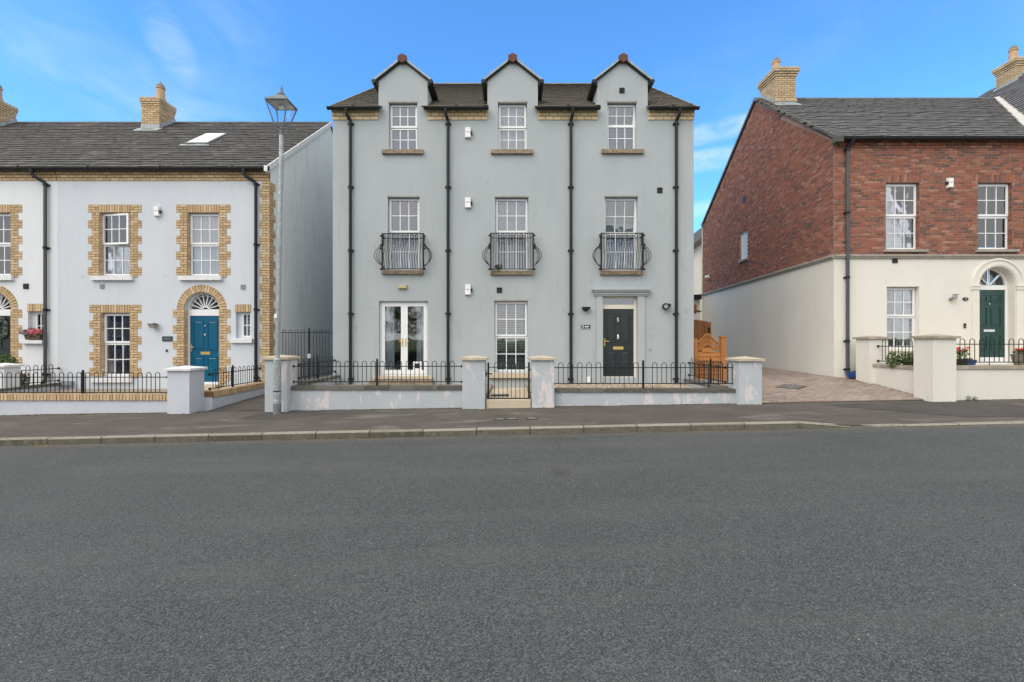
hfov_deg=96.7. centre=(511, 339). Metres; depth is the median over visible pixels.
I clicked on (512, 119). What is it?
window
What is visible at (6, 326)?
door wreath
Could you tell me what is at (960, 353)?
flower pot
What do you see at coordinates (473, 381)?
gate pillar
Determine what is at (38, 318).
window
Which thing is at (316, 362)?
railing
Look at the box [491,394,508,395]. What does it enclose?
door mat
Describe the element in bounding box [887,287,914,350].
window
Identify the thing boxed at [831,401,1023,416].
pavement patch
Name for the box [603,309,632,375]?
door
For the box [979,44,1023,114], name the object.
neighbouring brick house
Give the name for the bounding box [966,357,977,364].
flower pot
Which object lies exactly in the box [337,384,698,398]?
garden bed
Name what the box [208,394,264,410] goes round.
alley
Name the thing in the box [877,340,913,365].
railing
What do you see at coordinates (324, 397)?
garden wall
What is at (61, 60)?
sky
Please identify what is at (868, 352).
gate pillar
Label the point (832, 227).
brick terraced house
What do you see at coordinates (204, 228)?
window
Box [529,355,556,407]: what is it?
gate pillar
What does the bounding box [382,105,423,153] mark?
window
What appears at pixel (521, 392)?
garden path
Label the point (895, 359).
shrub
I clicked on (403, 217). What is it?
window
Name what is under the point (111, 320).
window
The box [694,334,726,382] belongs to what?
timber gate
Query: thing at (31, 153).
white terraced house
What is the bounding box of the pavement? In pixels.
[0,400,1023,437]
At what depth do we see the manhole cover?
12.84 m
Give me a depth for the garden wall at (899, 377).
12.22 m
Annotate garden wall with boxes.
[0,383,62,391]
[0,393,166,414]
[204,382,264,410]
[291,385,461,410]
[298,375,339,384]
[554,388,735,405]
[684,379,728,387]
[872,364,913,393]
[956,365,1023,399]
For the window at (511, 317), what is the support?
in the apartment house at (569, 207)
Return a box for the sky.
[0,0,1023,283]
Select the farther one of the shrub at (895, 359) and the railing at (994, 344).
the shrub at (895, 359)
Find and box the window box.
[19,327,42,339]
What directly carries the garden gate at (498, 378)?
attached to the gate pillar at (542, 381)
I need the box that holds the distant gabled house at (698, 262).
[694,228,701,320]
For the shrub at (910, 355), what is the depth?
12.27 m
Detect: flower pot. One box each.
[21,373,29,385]
[845,371,855,377]
[956,347,968,364]
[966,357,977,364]
[1010,347,1023,364]
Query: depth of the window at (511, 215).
14.20 m
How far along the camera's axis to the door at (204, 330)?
14.07 m
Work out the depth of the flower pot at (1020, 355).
12.20 m
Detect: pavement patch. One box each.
[240,411,349,418]
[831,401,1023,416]
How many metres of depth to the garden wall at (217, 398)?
12.17 m
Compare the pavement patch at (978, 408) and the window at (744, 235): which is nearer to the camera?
the pavement patch at (978, 408)
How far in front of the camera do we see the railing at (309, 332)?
14.29 m
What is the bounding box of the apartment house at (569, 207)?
[326,53,699,387]
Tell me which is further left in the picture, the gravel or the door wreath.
the door wreath
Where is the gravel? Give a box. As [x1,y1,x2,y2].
[530,384,694,387]
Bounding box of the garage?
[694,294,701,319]
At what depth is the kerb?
8.65 m
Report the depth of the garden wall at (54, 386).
13.10 m
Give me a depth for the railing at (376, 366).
11.19 m
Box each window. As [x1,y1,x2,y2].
[0,214,13,280]
[19,312,42,343]
[90,213,133,280]
[90,313,132,382]
[178,214,222,280]
[230,312,252,342]
[381,199,423,273]
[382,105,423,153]
[489,301,530,378]
[490,199,532,274]
[491,105,532,153]
[600,198,642,274]
[601,105,643,153]
[738,231,747,262]
[883,184,928,251]
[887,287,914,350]
[975,184,1019,251]
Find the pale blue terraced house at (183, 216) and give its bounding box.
[49,82,332,389]
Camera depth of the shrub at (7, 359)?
12.89 m
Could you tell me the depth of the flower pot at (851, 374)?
13.62 m
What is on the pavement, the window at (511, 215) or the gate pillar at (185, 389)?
the gate pillar at (185, 389)
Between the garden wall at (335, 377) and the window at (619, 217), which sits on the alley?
the garden wall at (335, 377)
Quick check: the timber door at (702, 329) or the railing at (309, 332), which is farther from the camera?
the timber door at (702, 329)
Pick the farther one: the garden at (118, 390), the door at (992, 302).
the door at (992, 302)
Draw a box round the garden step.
[486,397,530,407]
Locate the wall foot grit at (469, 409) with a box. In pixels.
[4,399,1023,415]
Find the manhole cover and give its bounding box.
[777,384,806,388]
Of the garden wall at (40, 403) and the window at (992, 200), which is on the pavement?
the garden wall at (40, 403)
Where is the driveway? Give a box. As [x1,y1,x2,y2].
[720,363,922,402]
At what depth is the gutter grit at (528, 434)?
8.62 m
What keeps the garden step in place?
on the pavement
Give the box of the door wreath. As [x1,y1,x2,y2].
[0,317,9,338]
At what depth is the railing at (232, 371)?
12.45 m
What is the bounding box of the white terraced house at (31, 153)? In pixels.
[0,85,200,384]
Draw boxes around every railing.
[0,370,166,393]
[21,364,59,383]
[208,365,260,389]
[280,328,332,379]
[293,359,461,385]
[298,355,335,379]
[554,360,732,388]
[688,358,725,385]
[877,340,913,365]
[956,338,1023,364]
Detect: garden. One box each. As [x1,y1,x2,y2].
[39,389,253,410]
[900,364,1013,364]
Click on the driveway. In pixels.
(821, 388)
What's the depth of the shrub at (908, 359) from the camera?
12.21 m
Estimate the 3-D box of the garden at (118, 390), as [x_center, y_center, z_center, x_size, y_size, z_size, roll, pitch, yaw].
[-16.870,1.870,12.615,18.260,0.700,2.570,0,0,0]
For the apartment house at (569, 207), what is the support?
on the back gardens
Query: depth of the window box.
13.78 m
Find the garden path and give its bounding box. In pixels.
[489,388,527,396]
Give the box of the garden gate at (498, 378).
[486,362,530,398]
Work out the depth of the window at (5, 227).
14.02 m
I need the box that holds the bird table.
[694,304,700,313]
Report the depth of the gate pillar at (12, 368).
12.46 m
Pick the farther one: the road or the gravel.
the gravel
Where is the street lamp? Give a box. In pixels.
[264,85,297,414]
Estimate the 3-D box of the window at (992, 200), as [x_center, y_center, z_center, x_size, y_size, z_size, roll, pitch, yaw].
[14.780,-3.716,13.955,1.290,2.133,0.290,0,0,0]
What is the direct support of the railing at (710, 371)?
on the garden wall at (704, 385)
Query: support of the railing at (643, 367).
on the garden wall at (603, 396)
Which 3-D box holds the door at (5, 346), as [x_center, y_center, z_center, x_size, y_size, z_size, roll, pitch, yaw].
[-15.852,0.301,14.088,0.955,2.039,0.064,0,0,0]
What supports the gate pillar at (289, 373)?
on the pavement
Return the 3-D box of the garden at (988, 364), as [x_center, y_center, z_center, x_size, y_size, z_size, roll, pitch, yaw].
[18.250,1.295,12.610,15.500,1.050,2.580,0,0,0]
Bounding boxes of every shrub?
[0,354,23,378]
[885,352,901,368]
[897,352,911,364]
[902,352,913,365]
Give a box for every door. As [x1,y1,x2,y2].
[0,316,10,357]
[190,316,218,381]
[380,301,427,375]
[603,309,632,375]
[694,320,710,351]
[980,290,1004,356]
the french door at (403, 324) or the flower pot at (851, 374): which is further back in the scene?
the french door at (403, 324)
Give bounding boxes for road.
[0,424,1023,681]
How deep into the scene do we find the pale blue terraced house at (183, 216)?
13.90 m
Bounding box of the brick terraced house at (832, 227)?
[701,56,1023,377]
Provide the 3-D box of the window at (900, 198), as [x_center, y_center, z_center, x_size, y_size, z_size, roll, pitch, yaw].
[11.984,-3.716,14.005,1.329,2.133,0.391,0,0,0]
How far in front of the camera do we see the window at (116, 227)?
13.99 m
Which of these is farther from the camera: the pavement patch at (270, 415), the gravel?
the gravel
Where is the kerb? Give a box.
[0,421,1023,445]
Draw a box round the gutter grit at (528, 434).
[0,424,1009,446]
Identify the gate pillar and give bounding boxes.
[0,363,24,387]
[163,366,207,413]
[261,355,300,411]
[460,355,488,408]
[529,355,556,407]
[725,356,765,404]
[853,335,891,382]
[909,334,960,401]
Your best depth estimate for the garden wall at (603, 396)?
11.10 m
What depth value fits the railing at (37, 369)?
13.35 m
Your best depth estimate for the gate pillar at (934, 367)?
10.90 m
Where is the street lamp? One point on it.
(280, 101)
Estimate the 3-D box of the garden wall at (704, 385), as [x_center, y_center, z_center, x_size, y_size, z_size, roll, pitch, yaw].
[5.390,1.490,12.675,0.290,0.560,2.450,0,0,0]
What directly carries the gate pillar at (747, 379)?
on the pavement

